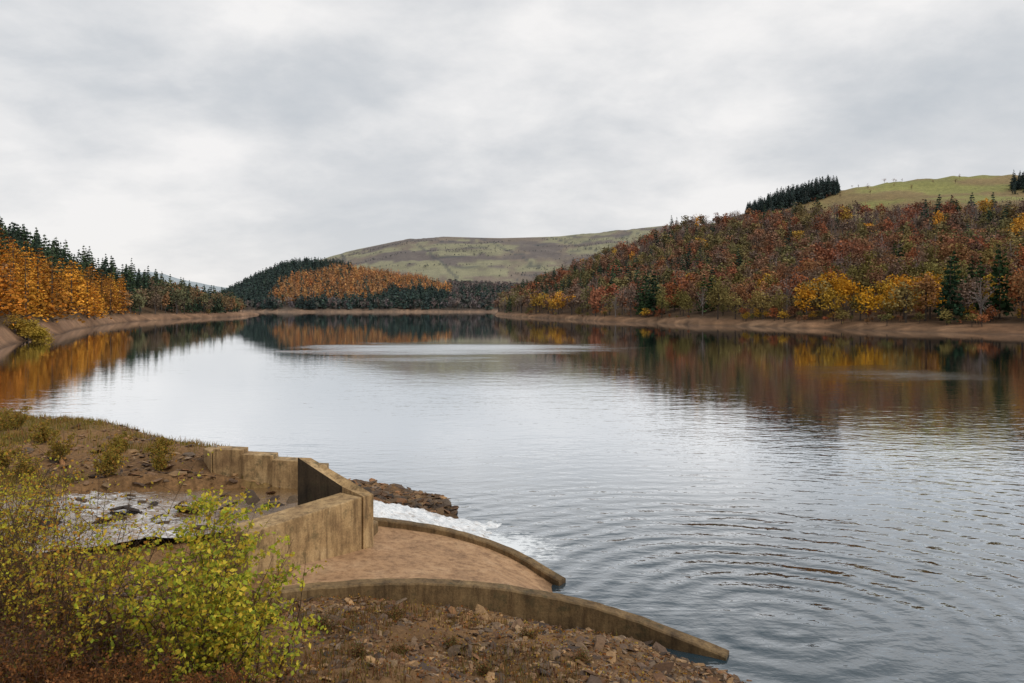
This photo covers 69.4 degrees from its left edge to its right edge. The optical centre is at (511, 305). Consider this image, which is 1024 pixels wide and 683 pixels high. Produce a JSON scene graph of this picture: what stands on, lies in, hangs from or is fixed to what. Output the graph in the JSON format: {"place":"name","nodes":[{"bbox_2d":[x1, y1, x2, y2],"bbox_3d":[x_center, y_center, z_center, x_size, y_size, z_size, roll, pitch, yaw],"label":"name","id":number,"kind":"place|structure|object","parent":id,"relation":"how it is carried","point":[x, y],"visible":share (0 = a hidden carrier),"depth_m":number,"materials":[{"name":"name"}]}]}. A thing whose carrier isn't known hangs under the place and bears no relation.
{"place":"outdoors","nodes":[
{"label":"outdoors","id":0,"kind":"place"},
{"bbox_2d":[0,488,500,553],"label":"stream water","id":1,"kind":"structure","parent":0,"point":[400,512],"depth_m":19.48,"materials":[{"name":"white liquid"}]},
{"bbox_2d":[226,493,361,577],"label":"concrete wing wall","id":2,"kind":"structure","parent":0,"point":[325,528],"depth_m":16.65,"materials":[{"name":"beige concrete"}]},
{"bbox_2d":[0,312,1023,682],"bbox_3d":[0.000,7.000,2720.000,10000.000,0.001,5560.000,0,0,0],"label":"lake water","id":3,"kind":"structure","parent":0,"point":[798,506],"depth_m":37.95,"materials":[{"name":"grey liquid"}]},
{"bbox_2d":[0,174,1023,682],"bbox_3d":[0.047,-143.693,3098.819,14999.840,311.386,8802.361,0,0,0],"label":"ground","id":4,"kind":"structure","parent":0,"point":[494,258],"depth_m":252.12,"materials":[{"name":"soil"}]},
{"bbox_2d":[0,433,12,446],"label":"gorse bush","id":5,"kind":"object","parent":4,"relation":"on","point":[9,435],"visible":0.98,"depth_m":22.94,"materials":[{"name":"green plant"}]},
{"bbox_2d":[0,441,26,471],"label":"gorse bush","id":6,"kind":"object","parent":4,"relation":"on","point":[4,462],"visible":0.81,"depth_m":21.01,"materials":[{"name":"green plant"}]},
{"bbox_2d":[0,643,30,682],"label":"dead bracken","id":7,"kind":"object","parent":4,"relation":"on","point":[2,675],"visible":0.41,"depth_m":8.13,"materials":[{"name":"brown plant"}]},
{"bbox_2d":[0,406,32,430],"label":"gorse bush","id":8,"kind":"object","parent":4,"relation":"on","point":[17,424],"visible":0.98,"depth_m":25.97,"materials":[{"name":"green plant"}]},
{"bbox_2d":[0,516,36,608],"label":"bramble","id":9,"kind":"object","parent":4,"relation":"on","point":[7,557],"visible":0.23,"depth_m":11.18,"materials":[{"name":"green plant"}]},
{"bbox_2d":[0,510,41,599],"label":"bramble","id":10,"kind":"object","parent":4,"relation":"on","point":[18,536],"visible":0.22,"depth_m":11.85,"materials":[{"name":"green plant"}]},
{"bbox_2d":[0,449,44,477],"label":"gorse bush","id":11,"kind":"object","parent":4,"relation":"on","point":[23,464],"visible":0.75,"depth_m":20.34,"materials":[{"name":"green plant"}]},
{"bbox_2d":[0,543,46,629],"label":"bramble","id":12,"kind":"object","parent":4,"relation":"on","point":[23,571],"visible":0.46,"depth_m":9.69,"materials":[{"name":"green plant"}]},
{"bbox_2d":[0,469,55,556],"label":"birch sapling","id":13,"kind":"object","parent":4,"relation":"on","point":[22,486],"visible":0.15,"depth_m":14.18,"materials":[{"name":"green plant"}]},
{"bbox_2d":[3,314,54,341],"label":"yellow bush","id":14,"kind":"object","parent":4,"relation":"on","point":[31,330],"visible":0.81,"depth_m":148.24,"materials":[{"name":"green plant"}]},
{"bbox_2d":[0,501,61,625],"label":"bramble","id":15,"kind":"object","parent":4,"relation":"on","point":[20,556],"visible":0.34,"depth_m":10.69,"materials":[{"name":"green plant"}]},
{"bbox_2d":[0,653,63,682],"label":"dead bracken","id":16,"kind":"object","parent":4,"relation":"on","point":[14,668],"visible":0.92,"depth_m":7.80,"materials":[{"name":"brown plant"}]},
{"bbox_2d":[0,453,72,581],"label":"birch sapling","id":17,"kind":"object","parent":4,"relation":"on","point":[2,501],"visible":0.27,"depth_m":13.10,"materials":[{"name":"green plant"}]},
{"bbox_2d":[0,504,73,639],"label":"birch sapling","id":18,"kind":"object","parent":4,"relation":"on","point":[15,547],"visible":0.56,"depth_m":9.92,"materials":[{"name":"green plant"}]},
{"bbox_2d":[0,451,75,601],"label":"birch sapling","id":19,"kind":"object","parent":4,"relation":"on","point":[21,500],"visible":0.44,"depth_m":11.65,"materials":[{"name":"green plant"}]},
{"bbox_2d":[0,605,77,682],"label":"bramble","id":20,"kind":"object","parent":4,"relation":"on","point":[39,652],"visible":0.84,"depth_m":8.07,"materials":[{"name":"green plant"}]},
{"bbox_2d":[0,463,85,586],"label":"birch sapling","id":21,"kind":"object","parent":4,"relation":"on","point":[30,518],"visible":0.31,"depth_m":12.57,"materials":[{"name":"green plant"}]},
{"bbox_2d":[1,634,87,682],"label":"dead bracken","id":22,"kind":"object","parent":4,"relation":"on","point":[58,644],"visible":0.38,"depth_m":8.31,"materials":[{"name":"brown plant"}]},
{"bbox_2d":[28,418,61,443],"bbox_3d":[-15.596,4.154,24.433,0.978,0.916,1.196,0,0,0],"label":"gorse bush","id":23,"kind":"object","parent":4,"relation":"on","point":[43,433],"visible":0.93,"depth_m":24.35,"materials":[{"name":"green plant"}]},
{"bbox_2d":[0,592,91,678],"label":"bramble","id":24,"kind":"object","parent":4,"relation":"on","point":[26,619],"visible":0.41,"depth_m":8.57,"materials":[{"name":"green plant"}]},
{"bbox_2d":[0,523,105,656],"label":"bramble","id":25,"kind":"object","parent":4,"relation":"on","point":[33,610],"visible":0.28,"depth_m":9.50,"materials":[{"name":"green plant"}]},
{"bbox_2d":[32,430,77,463],"bbox_3d":[-13.845,4.279,22.486,1.037,1.043,1.198,0,0,0],"label":"gorse bush","id":26,"kind":"object","parent":4,"relation":"on","point":[59,449],"visible":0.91,"depth_m":22.43,"materials":[{"name":"green plant"}]},
{"bbox_2d":[0,434,117,605],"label":"birch sapling","id":27,"kind":"object","parent":4,"relation":"on","point":[54,492],"visible":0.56,"depth_m":11.22,"materials":[{"name":"green plant"}]},
{"bbox_2d":[28,652,96,682],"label":"dead bracken","id":28,"kind":"object","parent":4,"relation":"on","point":[67,672],"visible":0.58,"depth_m":8.31,"materials":[{"name":"brown plant"}]},
{"bbox_2d":[0,576,126,681],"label":"bramble","id":29,"kind":"object","parent":4,"relation":"on","point":[57,620],"visible":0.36,"depth_m":9.00,"materials":[{"name":"green plant"}]},
{"bbox_2d":[0,473,128,652],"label":"birch sapling","id":30,"kind":"object","parent":4,"relation":"on","point":[67,543],"visible":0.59,"depth_m":9.69,"materials":[{"name":"green plant"}]},
{"bbox_2d":[0,225,135,325],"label":"larch woodland","id":31,"kind":"object","parent":4,"relation":"on","point":[35,292],"visible":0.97,"depth_m":197.56,"materials":[{"name":"orange plant"}]},
{"bbox_2d":[0,540,138,682],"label":"birch sapling","id":32,"kind":"object","parent":4,"relation":"on","point":[88,631],"visible":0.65,"depth_m":8.86,"materials":[{"name":"green plant"}]},
{"bbox_2d":[0,517,153,662],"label":"birch sapling","id":33,"kind":"object","parent":4,"relation":"on","point":[40,578],"visible":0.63,"depth_m":9.14,"materials":[{"name":"green plant"}]},
{"bbox_2d":[0,445,156,627],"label":"birch sapling","id":34,"kind":"object","parent":4,"relation":"on","point":[57,503],"visible":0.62,"depth_m":10.48,"materials":[{"name":"green plant"}]},
{"bbox_2d":[45,663,114,682],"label":"dead bracken","id":35,"kind":"object","parent":4,"relation":"on","point":[85,679],"visible":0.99,"depth_m":7.78,"materials":[{"name":"brown plant"}]},
{"bbox_2d":[38,577,160,682],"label":"bramble","id":36,"kind":"object","parent":4,"relation":"on","point":[107,643],"visible":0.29,"depth_m":9.25,"materials":[{"name":"green plant"}]},
{"bbox_2d":[87,442,128,477],"bbox_3d":[-11.453,4.417,20.953,0.892,0.960,1.064,0,0,20],"label":"gorse bush","id":37,"kind":"object","parent":4,"relation":"on","point":[105,458],"visible":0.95,"depth_m":20.91,"materials":[{"name":"green plant"}]},
{"bbox_2d":[0,445,220,658],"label":"birch sapling","id":38,"kind":"object","parent":4,"relation":"on","point":[129,537],"visible":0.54,"depth_m":9.97,"materials":[{"name":"green plant"}]},
{"bbox_2d":[101,442,125,462],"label":"gorse bush","id":39,"kind":"object","parent":4,"relation":"on","point":[118,452],"visible":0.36,"depth_m":22.52,"materials":[{"name":"green plant"}]},
{"bbox_2d":[38,595,191,682],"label":"bramble","id":40,"kind":"object","parent":4,"relation":"on","point":[97,647],"visible":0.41,"depth_m":8.78,"materials":[{"name":"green plant"}]},
{"bbox_2d":[82,649,155,682],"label":"dead bracken","id":41,"kind":"object","parent":4,"relation":"on","point":[121,661],"visible":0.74,"depth_m":8.15,"materials":[{"name":"brown plant"}]},
{"bbox_2d":[0,218,238,312],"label":"conifer woodland","id":42,"kind":"object","parent":4,"relation":"on","point":[35,243],"visible":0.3,"depth_m":389.80,"materials":[{"name":"green plant"}]},
{"bbox_2d":[106,431,133,450],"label":"gorse bush","id":43,"kind":"object","parent":4,"relation":"on","point":[120,440],"visible":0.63,"depth_m":24.14,"materials":[{"name":"green plant"}]},
{"bbox_2d":[0,407,242,563],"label":"grass","id":44,"kind":"structure","parent":4,"relation":"on","point":[66,419],"depth_m":25.82,"materials":[{"name":"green plant"}]},
{"bbox_2d":[0,263,245,314],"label":"autumn woodland","id":45,"kind":"object","parent":4,"relation":"on","point":[159,294],"visible":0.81,"depth_m":414.25,"materials":[{"name":"green plant"}]},
{"bbox_2d":[23,523,234,679],"bbox_3d":[-4.858,3.897,9.661,2.432,2.040,1.406,0,0,0],"label":"birch sapling","id":46,"kind":"object","parent":4,"relation":"on","point":[135,597],"visible":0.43,"depth_m":9.59,"materials":[{"name":"green plant"}]},
{"bbox_2d":[62,616,213,682],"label":"bramble","id":47,"kind":"object","parent":4,"relation":"on","point":[144,652],"visible":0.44,"depth_m":8.52,"materials":[{"name":"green plant"}]},
{"bbox_2d":[0,489,297,541],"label":"stream rocks","id":48,"kind":"object","parent":4,"relation":"on","point":[254,498],"visible":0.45,"depth_m":18.54,"materials":[{"name":"stone"}]},
{"bbox_2d":[112,648,199,682],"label":"dead bracken","id":49,"kind":"object","parent":4,"relation":"on","point":[153,680],"visible":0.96,"depth_m":8.02,"materials":[{"name":"brown plant"}]},
{"bbox_2d":[67,485,250,682],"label":"willow sapling","id":50,"kind":"object","parent":4,"relation":"on","point":[120,604],"visible":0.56,"depth_m":9.21,"materials":[{"name":"green plant"}]},
{"bbox_2d":[145,437,175,453],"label":"gorse bush","id":51,"kind":"object","parent":4,"relation":"on","point":[161,443],"visible":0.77,"depth_m":23.56,"materials":[{"name":"green plant"}]},
{"bbox_2d":[148,448,176,470],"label":"gorse bush","id":52,"kind":"object","parent":4,"relation":"on","point":[159,462],"visible":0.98,"depth_m":21.91,"materials":[{"name":"green plant"}]},
{"bbox_2d":[134,583,195,654],"bbox_3d":[-4.927,4.551,10.653,0.990,0.957,1.047,0,0,-30],"label":"bramble","id":53,"kind":"object","parent":4,"relation":"on","point":[161,625],"visible":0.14,"depth_m":10.61,"materials":[{"name":"green plant"}]},
{"bbox_2d":[74,485,298,682],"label":"willow sapling","id":54,"kind":"object","parent":4,"relation":"on","point":[221,556],"visible":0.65,"depth_m":9.19,"materials":[{"name":"green plant"}]},
{"bbox_2d":[204,446,214,472],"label":"return wall","id":55,"kind":"structure","parent":4,"relation":"on","point":[208,460],"depth_m":22.45,"materials":[{"name":"concrete"}]},
{"bbox_2d":[127,555,299,682],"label":"willow sapling","id":56,"kind":"object","parent":4,"relation":"on","point":[203,612],"visible":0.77,"depth_m":8.62,"materials":[{"name":"green plant"}]},
{"bbox_2d":[172,620,259,675],"bbox_3d":[-4.015,4.542,9.969,1.035,0.961,1.062,0,0,0],"label":"bramble","id":57,"kind":"object","parent":4,"relation":"on","point":[210,643],"visible":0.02,"depth_m":9.93,"materials":[{"name":"green plant"}]},
{"bbox_2d":[174,651,264,682],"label":"bramble","id":58,"kind":"object","parent":4,"relation":"on","point":[219,678],"visible":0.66,"depth_m":8.39,"materials":[{"name":"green plant"}]},
{"bbox_2d":[0,414,451,544],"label":"bank stones","id":59,"kind":"object","parent":4,"relation":"on","point":[190,455],"visible":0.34,"depth_m":22.73,"materials":[{"name":"brown stone"}]},
{"bbox_2d":[179,657,272,682],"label":"dead bracken","id":60,"kind":"object","parent":4,"relation":"on","point":[201,680],"visible":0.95,"depth_m":7.97,"materials":[{"name":"brown plant"}]},
{"bbox_2d":[213,446,247,477],"bbox_3d":[-8.550,5.350,22.500,0.896,2.100,0.559,0,0,0],"label":"step","id":61,"kind":"object","parent":4,"relation":"on","point":[227,460],"visible":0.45,"depth_m":22.24,"materials":[{"name":"concrete"}]},
{"bbox_2d":[172,534,327,682],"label":"willow sapling","id":62,"kind":"object","parent":4,"relation":"on","point":[254,612],"visible":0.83,"depth_m":8.89,"materials":[{"name":"green plant"}]},
{"bbox_2d":[242,451,277,484],"bbox_3d":[-7.625,5.423,22.400,0.946,1.954,0.559,0,0,0],"label":"step","id":63,"kind":"object","parent":4,"relation":"on","point":[256,466],"visible":0.47,"depth_m":22.14,"materials":[{"name":"concrete"}]},
{"bbox_2d":[260,597,286,624],"bbox_3d":[-4.032,5.125,12.306,0.611,0.501,0.445,0,0,0],"label":"weed","id":64,"kind":"object","parent":4,"relation":"on","point":[269,600],"visible":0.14,"depth_m":12.31,"materials":[{"name":"green plant"}]},
{"bbox_2d":[245,656,310,682],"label":"bramble","id":65,"kind":"object","parent":4,"relation":"on","point":[284,680],"visible":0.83,"depth_m":9.04,"materials":[{"name":"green plant"}]},
{"bbox_2d":[272,457,297,488],"bbox_3d":[-6.750,5.495,22.300,0.796,1.809,0.559,0,0,0],"label":"step","id":66,"kind":"object","parent":4,"relation":"on","point":[284,472],"visible":0.33,"depth_m":22.04,"materials":[{"name":"concrete"}]},
{"bbox_2d":[310,607,341,631],"bbox_3d":[-3.183,5.353,12.583,0.478,0.442,0.522,0,0,-29],"label":"weed","id":67,"kind":"object","parent":4,"relation":"on","point":[323,622],"visible":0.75,"depth_m":12.55,"materials":[{"name":"green plant"}]},
{"bbox_2d":[1,550,689,682],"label":"bank grass","id":68,"kind":"structure","parent":4,"relation":"on","point":[494,658],"depth_m":12.03,"materials":[{"name":"brown plant"}]},
{"bbox_2d":[2,555,715,682],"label":"fallen leaves","id":69,"kind":"object","parent":4,"relation":"on","point":[499,636],"visible":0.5,"depth_m":12.59,"materials":[{"name":"brown plant"}]},
{"bbox_2d":[267,261,451,303],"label":"larch woodland","id":70,"kind":"object","parent":4,"relation":"on","point":[355,277],"visible":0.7,"depth_m":1047.67,"materials":[{"name":"orange plant"}]},
{"bbox_2d":[347,634,376,658],"bbox_3d":[-2.266,5.187,11.268,0.432,0.431,0.481,0,0,0],"label":"weed","id":71,"kind":"object","parent":4,"relation":"on","point":[358,650],"visible":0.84,"depth_m":11.21,"materials":[{"name":"green plant"}]},
{"bbox_2d":[217,257,520,309],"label":"conifer woodland","id":72,"kind":"object","parent":4,"relation":"on","point":[256,287],"visible":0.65,"depth_m":949.67,"materials":[{"name":"green plant"}]},
{"bbox_2d":[240,279,517,309],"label":"autumn woodland","id":73,"kind":"object","parent":4,"relation":"on","point":[458,302],"visible":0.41,"depth_m":891.30,"materials":[{"name":"green plant"}]},
{"bbox_2d":[7,560,751,682],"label":"rubble stones","id":74,"kind":"object","parent":4,"relation":"on","point":[598,644],"visible":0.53,"depth_m":12.90,"materials":[{"name":"brown stone"}]},
{"bbox_2d":[379,603,407,620],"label":"weed","id":75,"kind":"object","parent":4,"relation":"on","point":[396,613],"visible":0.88,"depth_m":13.86,"materials":[{"name":"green plant"}]},
{"bbox_2d":[389,637,411,653],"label":"weed","id":76,"kind":"object","parent":4,"relation":"on","point":[398,649],"visible":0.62,"depth_m":11.96,"materials":[{"name":"green plant"}]},
{"bbox_2d":[351,481,458,514],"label":"spit rocks","id":77,"kind":"object","parent":4,"relation":"on","point":[428,503],"visible":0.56,"depth_m":24.80,"materials":[{"name":"stone"}]},
{"bbox_2d":[444,634,460,649],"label":"weed","id":78,"kind":"object","parent":4,"relation":"on","point":[452,640],"visible":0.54,"depth_m":12.50,"materials":[{"name":"green plant"}]},
{"bbox_2d":[474,659,496,677],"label":"weed","id":79,"kind":"object","parent":4,"relation":"on","point":[485,668],"visible":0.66,"depth_m":11.33,"materials":[{"name":"green plant"}]},
{"bbox_2d":[335,237,641,275],"bbox_3d":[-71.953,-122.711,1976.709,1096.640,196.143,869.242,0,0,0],"label":"moor hedgerow","id":80,"kind":"object","parent":4,"relation":"on","point":[481,252],"visible":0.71,"depth_m":2140.84,"materials":[{"name":"green plant"}]},
{"bbox_2d":[252,517,728,660],"bbox_3d":[-0.329,7.003,17.143,9.400,3.018,6.110,0,0,0],"label":"concrete spillway apron","id":81,"kind":"object","parent":4,"relation":"on","point":[421,563],"visible":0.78,"depth_m":15.81,"materials":[{"name":"brown concrete"}]},
{"bbox_2d":[298,457,372,548],"bbox_3d":[-4.423,5.235,18.583,2.164,2.730,0.402,0,0,27],"label":"sloped cheek","id":82,"kind":"object","parent":81,"relation":"on","point":[317,480],"visible":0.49,"depth_m":18.60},
{"bbox_2d":[373,520,377,536],"bbox_3d":[-3.905,5.983,19.201,1.187,1.434,0.934,0,0,29],"label":"end toe","id":83,"kind":"object","parent":81,"relation":"attached to","point":[375,527],"visible":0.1,"depth_m":19.13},
{"bbox_2d":[519,625,539,638],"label":"weed","id":84,"kind":"object","parent":4,"relation":"on","point":[529,634],"visible":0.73,"depth_m":13.50,"materials":[{"name":"green plant"}]},
{"bbox_2d":[569,646,594,663],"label":"weed","id":85,"kind":"object","parent":4,"relation":"on","point":[581,656],"visible":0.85,"depth_m":12.68,"materials":[{"name":"green plant"}]},
{"bbox_2d":[492,196,1023,316],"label":"autumn woodland","id":86,"kind":"object","parent":4,"relation":"on","point":[755,261],"visible":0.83,"depth_m":429.81,"materials":[{"name":"brown plant"}]},
{"bbox_2d":[505,192,1012,312],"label":"conifer woodland","id":87,"kind":"object","parent":4,"relation":"on","point":[612,276],"visible":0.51,"depth_m":463.03,"materials":[{"name":"green plant"}]},
{"bbox_2d":[500,197,1021,316],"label":"bare woodland","id":88,"kind":"object","parent":4,"relation":"on","point":[977,298],"visible":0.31,"depth_m":431.01,"materials":[{"name":"brown plant"}]},
{"bbox_2d":[525,302,1023,326],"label":"shore scrub","id":89,"kind":"object","parent":4,"relation":"on","point":[972,316],"visible":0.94,"depth_m":230.32,"materials":[{"name":"brown plant"}]},
{"bbox_2d":[744,175,840,217],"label":"conifer ridge clump","id":90,"kind":"object","parent":4,"relation":"on","point":[806,193],"visible":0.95,"depth_m":627.69,"materials":[{"name":"green plant"}]},
{"bbox_2d":[634,235,1023,323],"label":"conifer woodland","id":91,"kind":"object","parent":4,"relation":"on","point":[999,272],"visible":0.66,"depth_m":221.86,"materials":[{"name":"green plant"}]},
{"bbox_2d":[655,232,1023,322],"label":"autumn woodland","id":92,"kind":"object","parent":4,"relation":"on","point":[815,284],"visible":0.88,"depth_m":263.06,"materials":[{"name":"orange plant"}]},
{"bbox_2d":[782,173,959,208],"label":"ridge trees","id":93,"kind":"object","parent":4,"relation":"on","point":[870,191],"visible":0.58,"depth_m":619.93,"materials":[{"name":"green plant"}]},
{"bbox_2d":[1008,171,1023,193],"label":"conifer ridge clump","id":94,"kind":"object","parent":4,"relation":"on","point":[1016,183],"visible":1,"depth_m":576.77,"materials":[{"name":"green plant"}]},
{"bbox_2d":[0,0,1023,287],"label":"sky","id":95,"kind":"structure","parent":0,"point":[219,143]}
]}

